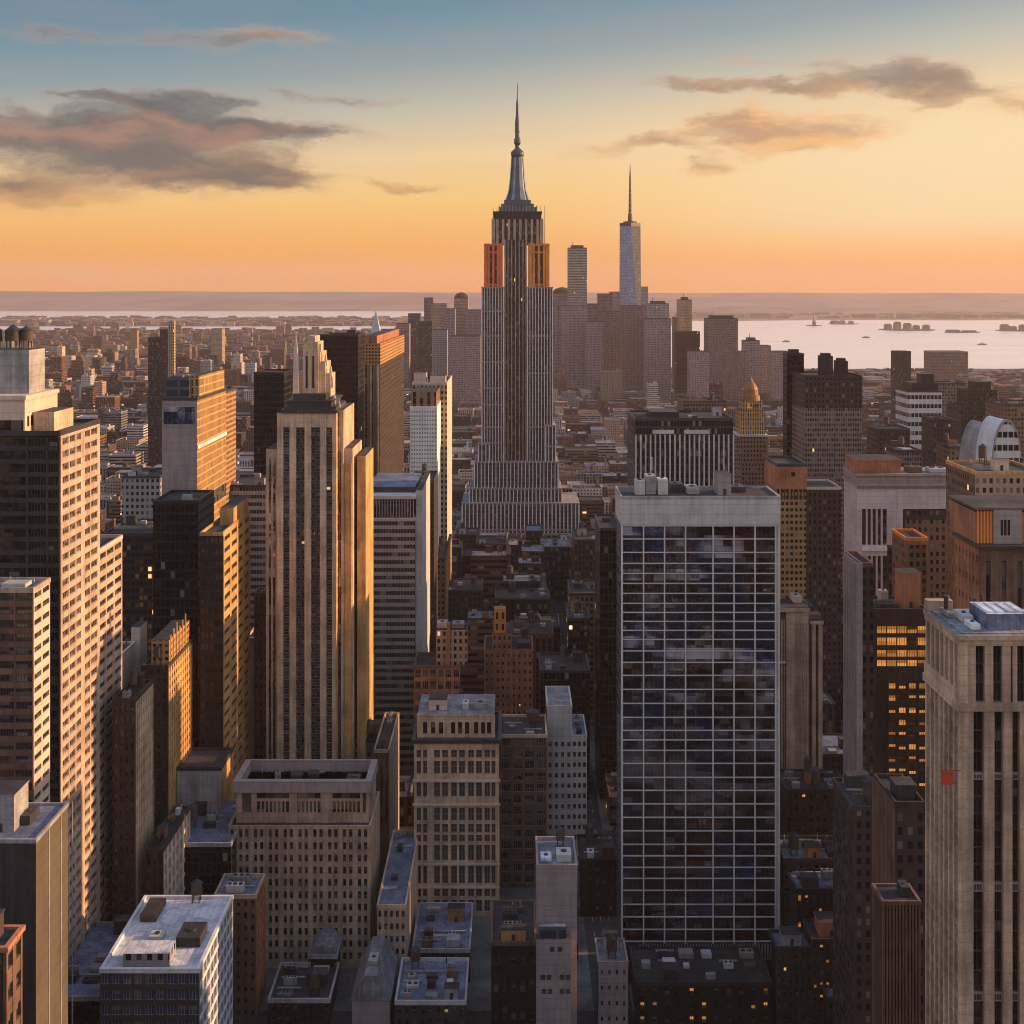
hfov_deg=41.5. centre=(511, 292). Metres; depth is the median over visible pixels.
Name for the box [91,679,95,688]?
window
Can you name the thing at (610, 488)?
city building
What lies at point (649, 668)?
window
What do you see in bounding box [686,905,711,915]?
window
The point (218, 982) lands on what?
window
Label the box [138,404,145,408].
city building
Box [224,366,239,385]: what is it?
city building
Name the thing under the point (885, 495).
stone tower
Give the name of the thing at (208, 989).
window
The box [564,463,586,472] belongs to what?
city building
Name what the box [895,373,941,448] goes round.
office tower
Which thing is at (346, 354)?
black tower
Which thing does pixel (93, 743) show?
window
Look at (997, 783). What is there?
window
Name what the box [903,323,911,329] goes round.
island building
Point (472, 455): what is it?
city building
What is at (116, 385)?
city building
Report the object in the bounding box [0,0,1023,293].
sky
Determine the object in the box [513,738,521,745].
window
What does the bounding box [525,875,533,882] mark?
window
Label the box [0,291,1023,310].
hills
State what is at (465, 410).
city building
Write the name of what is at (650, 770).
window
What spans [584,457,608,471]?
city building
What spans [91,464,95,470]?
window
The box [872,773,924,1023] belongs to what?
brick building
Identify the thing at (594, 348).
downtown tower
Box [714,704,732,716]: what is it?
window
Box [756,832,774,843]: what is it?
window
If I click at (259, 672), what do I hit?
brick building
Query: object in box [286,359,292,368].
city building
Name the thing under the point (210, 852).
building
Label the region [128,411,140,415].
city building
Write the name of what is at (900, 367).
office tower
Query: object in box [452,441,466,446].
city building
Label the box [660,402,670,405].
city building
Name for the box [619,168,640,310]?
glass spire tower
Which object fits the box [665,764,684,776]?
window
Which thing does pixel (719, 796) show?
window
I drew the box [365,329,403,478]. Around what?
ribbed tower
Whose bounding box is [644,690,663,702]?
window
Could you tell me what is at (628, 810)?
window
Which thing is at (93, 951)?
building
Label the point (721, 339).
downtown tower
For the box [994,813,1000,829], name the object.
window
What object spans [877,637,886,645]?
window
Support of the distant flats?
on the ground
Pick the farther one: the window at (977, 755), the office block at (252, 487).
the office block at (252, 487)
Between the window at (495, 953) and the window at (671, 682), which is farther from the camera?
the window at (671, 682)
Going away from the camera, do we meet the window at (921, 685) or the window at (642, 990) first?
the window at (642, 990)
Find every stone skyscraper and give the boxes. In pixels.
[266,333,372,771]
[923,594,1023,1023]
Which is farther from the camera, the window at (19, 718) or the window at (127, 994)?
the window at (127, 994)
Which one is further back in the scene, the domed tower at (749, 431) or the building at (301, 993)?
the domed tower at (749, 431)
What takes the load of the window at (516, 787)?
in the brick building at (523, 784)
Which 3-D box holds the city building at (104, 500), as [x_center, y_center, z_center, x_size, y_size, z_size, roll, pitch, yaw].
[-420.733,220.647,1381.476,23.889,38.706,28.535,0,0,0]
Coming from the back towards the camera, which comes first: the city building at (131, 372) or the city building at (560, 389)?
the city building at (131, 372)
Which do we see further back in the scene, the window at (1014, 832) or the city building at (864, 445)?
the city building at (864, 445)
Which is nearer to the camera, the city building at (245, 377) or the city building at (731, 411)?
the city building at (731, 411)
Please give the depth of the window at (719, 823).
468.31 m
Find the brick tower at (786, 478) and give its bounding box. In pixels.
[765,456,806,601]
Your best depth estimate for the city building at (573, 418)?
2339.24 m
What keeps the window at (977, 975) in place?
in the stone skyscraper at (973, 675)
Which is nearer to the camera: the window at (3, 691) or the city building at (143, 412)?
the window at (3, 691)
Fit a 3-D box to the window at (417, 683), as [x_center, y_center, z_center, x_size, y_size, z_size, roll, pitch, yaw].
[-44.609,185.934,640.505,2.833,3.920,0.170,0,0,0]
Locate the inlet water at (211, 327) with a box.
[0,326,395,329]
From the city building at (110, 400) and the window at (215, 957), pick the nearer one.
the window at (215, 957)
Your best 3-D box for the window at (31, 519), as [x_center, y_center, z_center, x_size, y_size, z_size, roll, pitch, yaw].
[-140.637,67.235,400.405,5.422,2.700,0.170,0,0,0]
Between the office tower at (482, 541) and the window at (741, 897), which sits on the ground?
the office tower at (482, 541)
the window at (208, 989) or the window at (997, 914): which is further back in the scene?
the window at (208, 989)
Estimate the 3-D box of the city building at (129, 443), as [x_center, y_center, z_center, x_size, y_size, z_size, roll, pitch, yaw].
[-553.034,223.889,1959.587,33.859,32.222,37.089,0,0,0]
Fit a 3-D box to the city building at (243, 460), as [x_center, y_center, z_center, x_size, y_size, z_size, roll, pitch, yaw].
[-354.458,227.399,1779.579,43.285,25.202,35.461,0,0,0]
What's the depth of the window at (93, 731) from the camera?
433.43 m
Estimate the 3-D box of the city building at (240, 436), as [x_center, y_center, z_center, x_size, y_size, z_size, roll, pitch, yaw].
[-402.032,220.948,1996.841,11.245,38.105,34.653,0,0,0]
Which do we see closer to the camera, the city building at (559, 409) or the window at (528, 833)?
the window at (528, 833)
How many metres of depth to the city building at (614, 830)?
588.01 m
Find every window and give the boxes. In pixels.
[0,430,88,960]
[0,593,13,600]
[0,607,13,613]
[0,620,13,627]
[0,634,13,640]
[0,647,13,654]
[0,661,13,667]
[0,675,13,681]
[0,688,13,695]
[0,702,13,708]
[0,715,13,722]
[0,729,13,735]
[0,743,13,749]
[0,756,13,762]
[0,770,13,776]
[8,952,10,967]
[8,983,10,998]
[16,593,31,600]
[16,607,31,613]
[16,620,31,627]
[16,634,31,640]
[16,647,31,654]
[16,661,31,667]
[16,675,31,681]
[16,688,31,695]
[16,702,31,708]
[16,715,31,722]
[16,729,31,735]
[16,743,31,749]
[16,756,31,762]
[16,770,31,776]
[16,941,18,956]
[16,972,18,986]
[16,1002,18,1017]
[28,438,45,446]
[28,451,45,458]
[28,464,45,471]
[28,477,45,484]
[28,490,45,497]
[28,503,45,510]
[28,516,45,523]
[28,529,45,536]
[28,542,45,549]
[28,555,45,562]
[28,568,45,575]
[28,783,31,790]
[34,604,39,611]
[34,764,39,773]
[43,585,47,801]
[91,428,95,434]
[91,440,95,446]
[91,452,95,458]
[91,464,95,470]
[91,475,95,483]
[91,487,95,495]
[91,499,95,507]
[91,511,95,519]
[91,523,95,531]
[91,535,95,543]
[91,547,95,555]
[91,559,95,567]
[91,571,95,579]
[91,583,95,591]
[91,595,95,603]
[91,607,95,615]
[91,619,95,627]
[91,655,95,664]
[91,667,95,676]
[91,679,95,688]
[91,691,95,700]
[91,703,95,712]
[91,715,95,724]
[91,727,95,736]
[91,739,95,748]
[91,751,95,760]
[101,974,109,983]
[101,990,109,999]
[101,1005,109,1014]
[112,974,120,983]
[112,990,120,999]
[112,1005,120,1014]
[115,542,119,695]
[115,705,133,916]
[123,974,131,983]
[123,990,131,999]
[123,1005,131,1014]
[134,974,142,983]
[134,990,142,999]
[134,1005,142,1014]
[144,670,165,822]
[145,974,153,983]
[145,990,153,999]
[145,1005,153,1014]
[153,854,155,864]
[153,869,155,879]
[153,884,155,894]
[156,974,164,983]
[156,990,164,999]
[156,1005,164,1014]
[159,854,160,894]
[164,407,194,423]
[167,974,175,983]
[167,990,175,999]
[167,1005,175,1014]
[178,974,186,983]
[178,990,186,999]
[178,1005,186,1014]
[189,974,197,983]
[189,990,197,999]
[189,1005,197,1014]
[200,967,202,982]
[200,983,202,998]
[200,1000,202,1015]
[201,517,247,758]
[207,951,209,966]
[207,967,209,983]
[207,984,209,999]
[207,1000,209,1016]
[214,482,225,502]
[214,936,216,951]
[214,952,216,967]
[214,968,216,983]
[214,984,216,999]
[214,1000,216,1015]
[217,930,219,944]
[217,945,219,960]
[217,961,219,976]
[217,977,219,992]
[217,993,219,1008]
[217,1008,219,1023]
[246,842,366,958]
[260,597,265,771]
[284,430,331,758]
[381,753,381,820]
[386,753,386,820]
[415,670,420,677]
[415,681,420,688]
[415,693,420,700]
[423,670,427,677]
[423,681,427,688]
[423,722,426,733]
[430,670,435,677]
[430,681,435,688]
[431,722,434,733]
[438,670,443,677]
[438,681,443,688]
[439,722,442,733]
[446,670,450,677]
[446,681,450,688]
[451,722,454,733]
[453,670,458,677]
[453,681,458,688]
[458,722,461,733]
[465,722,468,733]
[474,722,477,733]
[481,722,484,733]
[487,722,490,733]
[493,951,497,964]
[493,979,497,991]
[493,1007,497,1019]
[501,738,510,745]
[501,750,510,757]
[501,761,510,768]
[501,773,510,779]
[501,784,510,791]
[501,795,510,802]
[501,807,510,813]
[501,818,510,825]
[501,830,510,836]
[501,841,510,848]
[501,853,510,859]
[501,864,510,870]
[501,875,510,882]
[502,951,506,964]
[502,979,506,991]
[502,1007,506,1019]
[511,951,515,964]
[511,979,515,991]
[511,1007,515,1019]
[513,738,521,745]
[513,750,521,757]
[513,761,521,768]
[513,773,521,779]
[513,784,521,791]
[513,795,521,802]
[513,807,521,813]
[513,818,521,825]
[513,830,521,836]
[513,841,521,848]
[513,853,521,859]
[513,864,521,870]
[513,875,521,882]
[518,654,530,713]
[520,951,524,964]
[520,979,524,991]
[520,1007,524,1019]
[525,738,533,745]
[525,750,533,757]
[525,761,533,768]
[525,773,533,779]
[525,784,533,791]
[525,795,533,802]
[525,807,533,813]
[525,818,533,825]
[525,830,533,836]
[525,841,533,848]
[525,853,533,859]
[525,864,533,870]
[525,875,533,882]
[529,951,533,964]
[529,979,533,991]
[529,1007,533,1019]
[536,738,545,745]
[536,750,545,757]
[536,761,545,768]
[536,773,545,779]
[536,784,545,791]
[536,795,545,802]
[536,807,545,813]
[536,818,545,825]
[536,830,545,835]
[623,526,642,537]
[623,526,774,940]
[623,539,642,551]
[623,663,642,674]
[623,676,642,688]
[623,690,642,702]
[623,704,642,716]
[623,718,642,729]
[623,751,642,762]
[623,764,642,776]
[623,778,642,789]
[623,791,642,802]
[623,805,642,816]
[623,818,642,829]
[623,832,642,843]
[623,891,642,903]
[640,988,644,994]
[640,1002,644,1008]
[640,1016,644,1022]
[644,526,663,537]
[644,539,663,551]
[644,663,663,674]
[644,676,663,688]
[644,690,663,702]
[644,704,663,716]
[644,718,663,729]
[644,764,663,776]
[644,791,663,802]
[644,805,663,816]
[644,818,663,829]
[644,832,663,843]
[644,891,663,903]
[665,526,684,537]
[665,539,684,551]
[665,663,684,674]
[665,676,684,688]
[665,690,684,702]
[665,704,684,716]
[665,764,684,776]
[665,791,684,802]
[665,805,684,816]
[665,818,684,829]
[665,832,684,843]
[665,891,684,903]
[686,526,711,537]
[686,539,711,551]
[686,553,711,562]
[686,640,711,649]
[686,651,711,661]
[686,663,711,674]
[686,676,711,688]
[686,690,711,702]
[686,704,711,716]
[686,718,711,729]
[686,741,711,749]
[686,751,711,762]
[686,764,711,776]
[686,778,711,789]
[686,791,711,802]
[686,805,711,816]
[686,818,711,829]
[686,832,711,843]
[686,845,711,854]
[686,857,711,866]
[686,868,711,877]
[686,879,711,889]
[686,891,711,903]
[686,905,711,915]
[686,918,711,928]
[686,930,711,940]
[714,526,732,537]
[714,539,732,551]
[714,663,732,674]
[714,676,732,688]
[714,690,732,702]
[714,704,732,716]
[714,764,732,776]
[714,791,732,802]
[714,805,732,816]
[714,818,732,829]
[714,832,732,843]
[714,891,732,903]
[735,526,753,537]
[735,539,753,551]
[735,663,753,674]
[735,676,753,688]
[735,690,753,702]
[735,704,753,716]
[735,764,753,776]
[735,791,753,802]
[735,805,753,816]
[735,818,753,829]
[735,832,753,843]
[735,891,753,903]
[756,539,774,551]
[756,676,774,688]
[756,690,774,702]
[756,704,774,716]
[756,764,774,776]
[756,791,774,802]
[756,805,774,816]
[756,818,774,829]
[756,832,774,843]
[756,891,774,903]
[824,795,832,831]
[877,626,886,633]
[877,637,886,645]
[877,650,886,656]
[877,660,886,666]
[887,626,896,633]
[887,637,896,645]
[887,650,896,656]
[887,660,896,666]
[889,683,895,688]
[889,695,895,700]
[889,708,895,712]
[889,720,895,725]
[889,732,895,737]
[889,744,895,749]
[889,756,895,761]
[897,626,906,633]
[897,637,906,645]
[897,650,906,656]
[897,660,906,666]
[899,683,905,688]
[899,695,905,700]
[899,708,905,712]
[899,720,905,725]
[899,732,905,737]
[899,744,905,749]
[899,756,905,761]
[899,769,905,773]
[907,626,916,633]
[907,637,916,645]
[907,650,916,656]
[907,660,916,666]
[909,683,915,688]
[909,695,915,700]
[909,708,915,712]
[909,720,915,725]
[909,732,915,737]
[909,744,915,749]
[909,756,915,761]
[909,769,915,773]
[917,626,924,633]
[917,637,924,645]
[917,650,924,656]
[917,660,924,666]
[919,683,924,688]
[919,695,924,700]
[919,708,924,712]
[919,720,924,725]
[919,732,924,737]
[919,744,924,749]
[919,756,924,761]
[919,769,924,773]
[919,781,924,785]
[973,712,981,729]
[973,730,981,750]
[973,751,981,770]
[973,780,981,795]
[973,796,981,812]
[973,813,981,829]
[973,830,981,846]
[973,847,981,863]
[973,864,981,880]
[973,892,981,910]
[973,911,981,930]
[973,931,981,950]
[973,951,981,970]
[973,971,981,989]
[973,1001,981,1018]
[973,1019,981,1023]
[976,646,982,663]
[976,664,982,681]
[976,682,982,700]
[986,561,989,601]
[993,646,1000,663]
[993,664,1000,681]
[993,682,1000,700]
[994,712,1000,729]
[994,730,1000,750]
[994,751,1000,770]
[994,780,1000,795]
[994,796,1000,812]
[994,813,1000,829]
[994,830,1000,846]
[994,847,1000,863]
[994,864,1000,880]
[994,892,1000,910]
[994,911,1000,930]
[994,931,1000,950]
[994,951,1000,970]
[994,971,1000,989]
[994,1001,1000,1018]
[994,1019,1000,1023]
[1002,561,1005,601]
[1012,712,1017,729]
[1012,730,1017,750]
[1012,751,1017,770]
[1012,780,1017,795]
[1012,796,1017,812]
[1012,813,1017,829]
[1012,830,1017,846]
[1012,847,1017,863]
[1012,864,1017,880]
[1012,892,1017,910]
[1012,911,1017,930]
[1012,931,1017,950]
[1012,951,1017,970]
[1012,971,1017,989]
[1012,1001,1017,1018]
[1012,1019,1017,1023]
[1017,646,1023,663]
[1017,664,1023,681]
[1017,682,1023,700]
[1018,561,1021,608]
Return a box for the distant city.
[45,345,1023,958]
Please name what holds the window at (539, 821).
in the brick building at (523, 784)
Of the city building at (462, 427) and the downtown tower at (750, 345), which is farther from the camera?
the downtown tower at (750, 345)
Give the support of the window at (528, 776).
in the brick building at (523, 784)
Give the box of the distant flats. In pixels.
[0,312,1023,361]
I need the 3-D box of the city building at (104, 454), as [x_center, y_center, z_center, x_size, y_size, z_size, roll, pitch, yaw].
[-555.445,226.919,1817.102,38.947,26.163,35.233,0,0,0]
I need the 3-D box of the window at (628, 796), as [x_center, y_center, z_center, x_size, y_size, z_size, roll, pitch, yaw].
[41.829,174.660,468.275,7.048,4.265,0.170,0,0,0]
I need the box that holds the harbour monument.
[806,314,821,325]
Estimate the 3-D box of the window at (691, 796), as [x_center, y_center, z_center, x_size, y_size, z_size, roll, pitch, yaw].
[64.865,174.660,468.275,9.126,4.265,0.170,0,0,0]
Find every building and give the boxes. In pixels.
[0,909,25,1023]
[45,360,49,366]
[45,372,49,378]
[45,379,55,388]
[50,355,65,372]
[50,370,66,381]
[54,382,73,404]
[57,346,64,355]
[58,389,73,410]
[66,356,75,369]
[68,358,89,380]
[68,915,131,1023]
[73,380,80,397]
[73,409,97,418]
[74,398,80,409]
[75,415,97,418]
[79,372,93,397]
[79,385,96,408]
[84,349,101,359]
[84,368,96,377]
[85,355,97,365]
[89,357,108,367]
[94,380,105,395]
[95,358,102,374]
[95,393,120,409]
[96,375,109,392]
[98,403,117,422]
[99,879,233,1023]
[100,424,114,442]
[100,434,106,442]
[100,438,115,449]
[100,450,116,460]
[100,462,114,481]
[100,491,115,517]
[100,508,105,533]
[101,365,114,374]
[102,352,113,361]
[103,406,127,429]
[106,474,122,492]
[106,518,115,530]
[108,362,120,368]
[108,369,123,394]
[108,426,126,442]
[108,447,143,465]
[108,463,137,476]
[109,491,121,525]
[112,668,153,919]
[113,394,128,397]
[113,469,132,474]
[115,371,129,375]
[115,437,145,450]
[120,356,128,369]
[120,394,137,409]
[121,370,133,375]
[122,376,133,380]
[122,381,135,386]
[122,621,146,688]
[124,388,132,393]
[125,348,139,365]
[126,419,147,441]
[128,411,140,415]
[128,414,147,424]
[133,379,147,403]
[134,373,147,380]
[134,376,147,390]
[135,370,146,376]
[135,442,147,465]
[136,410,146,415]
[136,419,147,423]
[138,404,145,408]
[140,358,147,362]
[141,613,191,833]
[142,393,145,403]
[145,804,190,894]
[153,776,155,836]
[176,354,189,372]
[176,747,232,812]
[177,367,188,372]
[184,800,236,894]
[190,359,195,371]
[194,359,205,371]
[200,359,213,371]
[209,354,219,364]
[214,873,265,1019]
[223,364,230,368]
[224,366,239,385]
[228,759,379,968]
[231,351,243,373]
[236,397,253,411]
[236,412,249,415]
[236,417,249,438]
[236,429,245,451]
[236,448,240,454]
[236,455,253,465]
[236,466,253,469]
[236,468,253,471]
[236,472,253,475]
[238,451,253,455]
[240,373,250,385]
[241,382,253,385]
[243,389,253,399]
[243,426,253,450]
[245,361,256,381]
[250,350,261,365]
[250,404,253,418]
[250,627,253,771]
[254,587,265,771]
[264,357,271,368]
[267,961,339,1023]
[271,347,285,367]
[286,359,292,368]
[298,350,302,356]
[299,357,302,370]
[307,928,342,983]
[351,936,397,1023]
[354,719,381,771]
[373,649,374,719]
[374,710,398,883]
[377,830,417,982]
[394,945,468,1023]
[399,773,411,826]
[404,391,410,396]
[404,404,410,411]
[404,411,409,435]
[404,447,408,462]
[404,463,409,472]
[407,441,409,462]
[408,772,413,825]
[411,692,501,916]
[412,902,472,982]
[414,463,437,651]
[414,619,467,726]
[438,534,451,618]
[448,576,482,620]
[452,426,475,429]
[452,428,475,438]
[452,437,471,446]
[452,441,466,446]
[452,445,472,454]
[452,454,471,473]
[452,480,468,485]
[452,486,464,510]
[452,508,460,529]
[452,539,462,577]
[452,555,457,577]
[453,414,471,425]
[458,408,473,416]
[458,467,473,479]
[460,453,477,460]
[460,599,493,693]
[462,402,480,406]
[463,549,465,577]
[464,545,506,608]
[472,415,480,424]
[472,436,480,446]
[474,408,480,414]
[476,425,480,435]
[480,532,507,544]
[484,606,532,713]
[491,899,535,1023]
[495,580,549,621]
[500,708,546,887]
[503,565,540,587]
[508,532,525,569]
[508,534,523,538]
[511,609,553,708]
[514,552,545,581]
[515,612,559,652]
[521,540,544,572]
[538,645,589,799]
[545,686,586,865]
[553,370,566,386]
[553,387,566,394]
[553,389,557,411]
[553,413,564,433]
[554,401,567,411]
[555,406,568,413]
[556,430,573,445]
[556,445,564,460]
[557,414,579,421]
[558,390,578,409]
[559,459,570,464]
[559,463,564,470]
[559,470,575,483]
[559,532,571,536]
[561,484,571,491]
[563,404,577,414]
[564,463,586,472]
[565,445,597,464]
[566,420,590,433]
[566,599,589,665]
[567,387,579,390]
[567,481,582,484]
[567,571,594,718]
[570,542,571,578]
[571,478,601,495]
[572,521,594,578]
[573,430,587,442]
[574,439,601,446]
[576,465,602,482]
[577,494,603,528]
[577,822,616,916]
[578,410,597,414]
[579,397,597,409]
[579,411,600,419]
[580,420,600,426]
[581,390,590,397]
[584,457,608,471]
[585,483,606,496]
[587,403,599,411]
[588,433,600,442]
[590,427,603,433]
[594,930,628,1023]
[595,435,615,461]
[600,369,622,407]
[601,417,623,443]
[602,472,626,483]
[602,497,609,513]
[605,772,616,825]
[606,454,625,462]
[606,484,626,496]
[607,401,625,416]
[608,459,626,471]
[610,494,616,516]
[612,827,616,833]
[613,408,632,416]
[614,399,624,401]
[614,415,626,421]
[615,446,626,450]
[616,449,626,460]
[623,390,644,398]
[623,417,626,439]
[625,396,646,409]
[629,945,772,1023]
[630,397,644,398]
[645,381,659,405]
[646,406,663,407]
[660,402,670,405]
[663,405,676,409]
[672,393,686,404]
[677,392,726,413]
[709,380,721,397]
[727,401,738,407]
[727,407,737,417]
[733,434,740,483]
[758,392,766,400]
[763,405,770,410]
[764,397,782,410]
[765,411,776,421]
[765,422,782,430]
[765,429,782,434]
[768,434,782,449]
[768,448,782,455]
[768,926,811,1023]
[770,413,775,424]
[775,406,782,425]
[780,592,823,768]
[780,756,841,835]
[780,831,832,925]
[786,868,832,928]
[802,911,832,1023]
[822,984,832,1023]
[823,688,835,732]
[823,733,842,776]
[830,320,839,323]
[832,771,871,1023]
[843,551,873,776]
[862,381,881,386]
[862,387,877,394]
[862,398,878,400]
[862,398,878,407]
[862,402,868,419]
[862,437,866,453]
[863,390,873,397]
[863,415,886,436]
[867,379,885,382]
[869,408,878,414]
[871,880,921,1023]
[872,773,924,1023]
[873,568,924,799]
[874,395,890,400]
[879,399,890,417]
[882,386,890,393]
[884,324,891,329]
[892,529,927,604]
[893,322,900,329]
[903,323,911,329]
[912,325,919,329]
[922,325,929,329]
[924,350,967,380]
[945,330,959,331]
[948,495,1023,608]
[955,373,968,387]
[959,420,981,459]
[970,370,988,371]
[975,416,1021,462]
[993,383,1019,399]
[996,382,1014,383]
[997,373,1015,374]
[997,376,1011,380]
[999,324,1009,329]
[1012,391,1023,397]
[1018,324,1023,329]
[1018,372,1023,384]
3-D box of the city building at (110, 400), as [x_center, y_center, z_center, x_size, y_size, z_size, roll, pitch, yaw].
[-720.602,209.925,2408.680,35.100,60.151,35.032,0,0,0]
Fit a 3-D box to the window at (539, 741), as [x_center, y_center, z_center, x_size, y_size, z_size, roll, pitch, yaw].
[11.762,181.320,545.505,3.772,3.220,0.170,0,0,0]
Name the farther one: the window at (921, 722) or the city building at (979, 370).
the city building at (979, 370)
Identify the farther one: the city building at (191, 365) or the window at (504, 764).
the city building at (191, 365)
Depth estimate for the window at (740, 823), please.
468.31 m
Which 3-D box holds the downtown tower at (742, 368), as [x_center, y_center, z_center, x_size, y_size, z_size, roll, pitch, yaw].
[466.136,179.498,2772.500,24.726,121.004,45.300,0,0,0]
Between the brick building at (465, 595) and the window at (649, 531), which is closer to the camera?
the window at (649, 531)
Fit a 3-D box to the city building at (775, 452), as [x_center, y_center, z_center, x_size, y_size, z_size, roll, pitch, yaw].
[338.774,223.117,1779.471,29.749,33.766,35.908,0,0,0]
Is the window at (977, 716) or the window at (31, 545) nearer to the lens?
the window at (977, 716)
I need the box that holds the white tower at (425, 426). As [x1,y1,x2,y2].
[410,387,440,544]
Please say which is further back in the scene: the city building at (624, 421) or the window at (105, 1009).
the city building at (624, 421)
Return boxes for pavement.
[260,530,842,1010]
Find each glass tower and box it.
[615,457,780,984]
[792,353,861,587]
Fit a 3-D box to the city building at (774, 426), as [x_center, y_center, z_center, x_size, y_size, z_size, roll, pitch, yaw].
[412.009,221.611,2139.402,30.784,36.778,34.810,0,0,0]
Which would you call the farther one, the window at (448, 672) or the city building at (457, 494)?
the city building at (457, 494)
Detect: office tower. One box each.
[0,324,100,963]
[0,576,50,801]
[104,514,152,658]
[160,329,167,464]
[162,369,226,520]
[200,496,249,799]
[373,473,429,769]
[455,522,479,548]
[476,534,505,549]
[525,524,541,543]
[540,534,570,601]
[627,407,733,485]
[806,479,840,732]
[891,350,910,419]
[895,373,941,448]
[921,415,951,466]
[934,380,965,416]
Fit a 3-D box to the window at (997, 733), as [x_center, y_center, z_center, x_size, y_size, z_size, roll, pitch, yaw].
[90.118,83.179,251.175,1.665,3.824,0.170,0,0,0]
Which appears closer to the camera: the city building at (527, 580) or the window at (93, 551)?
the window at (93, 551)
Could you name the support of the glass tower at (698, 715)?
on the ground
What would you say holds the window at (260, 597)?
in the brick building at (259, 672)
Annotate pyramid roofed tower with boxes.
[168,321,175,376]
[371,311,380,332]
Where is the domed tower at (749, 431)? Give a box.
[733,375,767,485]
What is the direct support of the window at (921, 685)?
in the office building at (898, 683)
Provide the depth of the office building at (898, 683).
470.45 m
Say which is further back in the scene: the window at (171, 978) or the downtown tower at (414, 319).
the downtown tower at (414, 319)
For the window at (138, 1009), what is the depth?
382.50 m
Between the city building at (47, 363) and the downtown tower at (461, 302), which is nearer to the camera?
the downtown tower at (461, 302)
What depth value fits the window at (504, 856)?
545.51 m
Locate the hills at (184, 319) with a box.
[0,318,423,325]
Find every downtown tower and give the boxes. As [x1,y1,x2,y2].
[396,323,410,388]
[408,313,420,388]
[418,321,432,374]
[424,297,433,320]
[431,303,446,328]
[432,329,447,374]
[444,308,455,374]
[450,335,480,414]
[454,292,468,334]
[465,309,480,334]
[553,287,566,372]
[561,305,584,388]
[567,244,586,320]
[585,321,603,398]
[587,303,596,320]
[597,294,611,320]
[602,311,619,369]
[609,292,618,310]
[620,305,645,391]
[641,287,647,304]
[643,318,670,401]
[646,297,668,317]
[672,317,676,388]
[673,331,699,392]
[677,293,691,330]
[687,350,708,396]
[704,315,737,400]
[738,351,746,400]
[741,333,759,391]
[760,345,770,391]
[767,350,787,398]
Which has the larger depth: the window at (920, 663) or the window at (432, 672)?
the window at (432, 672)
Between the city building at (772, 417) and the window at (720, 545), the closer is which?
the window at (720, 545)
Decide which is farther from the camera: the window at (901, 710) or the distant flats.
the distant flats
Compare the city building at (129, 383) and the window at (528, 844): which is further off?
the city building at (129, 383)
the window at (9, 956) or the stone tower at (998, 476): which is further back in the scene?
the stone tower at (998, 476)
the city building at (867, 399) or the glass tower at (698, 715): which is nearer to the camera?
the glass tower at (698, 715)
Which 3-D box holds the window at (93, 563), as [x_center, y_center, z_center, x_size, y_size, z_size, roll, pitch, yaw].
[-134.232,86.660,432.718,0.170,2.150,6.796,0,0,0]
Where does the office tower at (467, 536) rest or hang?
on the ground
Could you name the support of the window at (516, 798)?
in the brick building at (523, 784)
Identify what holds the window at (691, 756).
in the glass tower at (698, 715)
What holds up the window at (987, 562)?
in the brick building at (988, 532)
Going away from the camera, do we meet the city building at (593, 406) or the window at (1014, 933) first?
the window at (1014, 933)
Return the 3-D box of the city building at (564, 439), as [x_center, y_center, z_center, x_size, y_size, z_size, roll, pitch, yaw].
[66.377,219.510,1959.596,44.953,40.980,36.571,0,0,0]
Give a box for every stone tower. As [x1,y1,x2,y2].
[412,371,451,542]
[842,454,945,597]
[946,443,1023,608]
[947,380,996,440]
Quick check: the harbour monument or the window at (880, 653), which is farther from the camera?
the harbour monument
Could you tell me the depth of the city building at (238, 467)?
1620.24 m
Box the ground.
[33,318,1023,1023]
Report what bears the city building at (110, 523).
on the ground
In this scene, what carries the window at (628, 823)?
in the glass tower at (698, 715)
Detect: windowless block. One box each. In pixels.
[0,780,72,1023]
[535,826,577,1023]
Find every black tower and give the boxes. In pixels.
[153,487,213,746]
[254,369,292,473]
[318,330,364,449]
[595,514,616,798]
[783,349,803,455]
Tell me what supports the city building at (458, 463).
on the ground
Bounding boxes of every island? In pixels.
[879,329,934,330]
[945,332,979,332]
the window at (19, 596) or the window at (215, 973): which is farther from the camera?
the window at (215, 973)
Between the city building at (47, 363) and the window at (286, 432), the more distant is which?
the city building at (47, 363)
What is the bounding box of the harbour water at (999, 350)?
[671,320,1023,368]
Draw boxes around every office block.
[100,534,122,920]
[122,466,161,521]
[130,329,138,357]
[148,336,159,466]
[211,328,224,363]
[230,473,265,630]
[867,416,909,453]
[884,435,921,466]
[936,432,960,467]
[985,398,1023,463]
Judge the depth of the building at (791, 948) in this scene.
436.00 m
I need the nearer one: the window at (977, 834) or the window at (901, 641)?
the window at (977, 834)
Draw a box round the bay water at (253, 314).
[0,311,423,317]
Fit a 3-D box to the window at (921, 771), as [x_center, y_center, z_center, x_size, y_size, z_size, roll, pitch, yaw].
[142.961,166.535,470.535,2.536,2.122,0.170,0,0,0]
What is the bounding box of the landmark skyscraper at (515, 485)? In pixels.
[455,83,579,536]
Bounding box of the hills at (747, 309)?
[669,306,1023,317]
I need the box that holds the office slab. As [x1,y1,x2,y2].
[224,386,235,502]
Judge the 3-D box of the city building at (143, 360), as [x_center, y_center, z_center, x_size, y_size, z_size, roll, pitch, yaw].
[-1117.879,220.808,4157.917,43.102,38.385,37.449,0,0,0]
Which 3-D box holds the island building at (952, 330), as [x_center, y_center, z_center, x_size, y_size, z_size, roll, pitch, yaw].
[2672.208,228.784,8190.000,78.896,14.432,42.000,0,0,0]
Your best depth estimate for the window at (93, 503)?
433.43 m

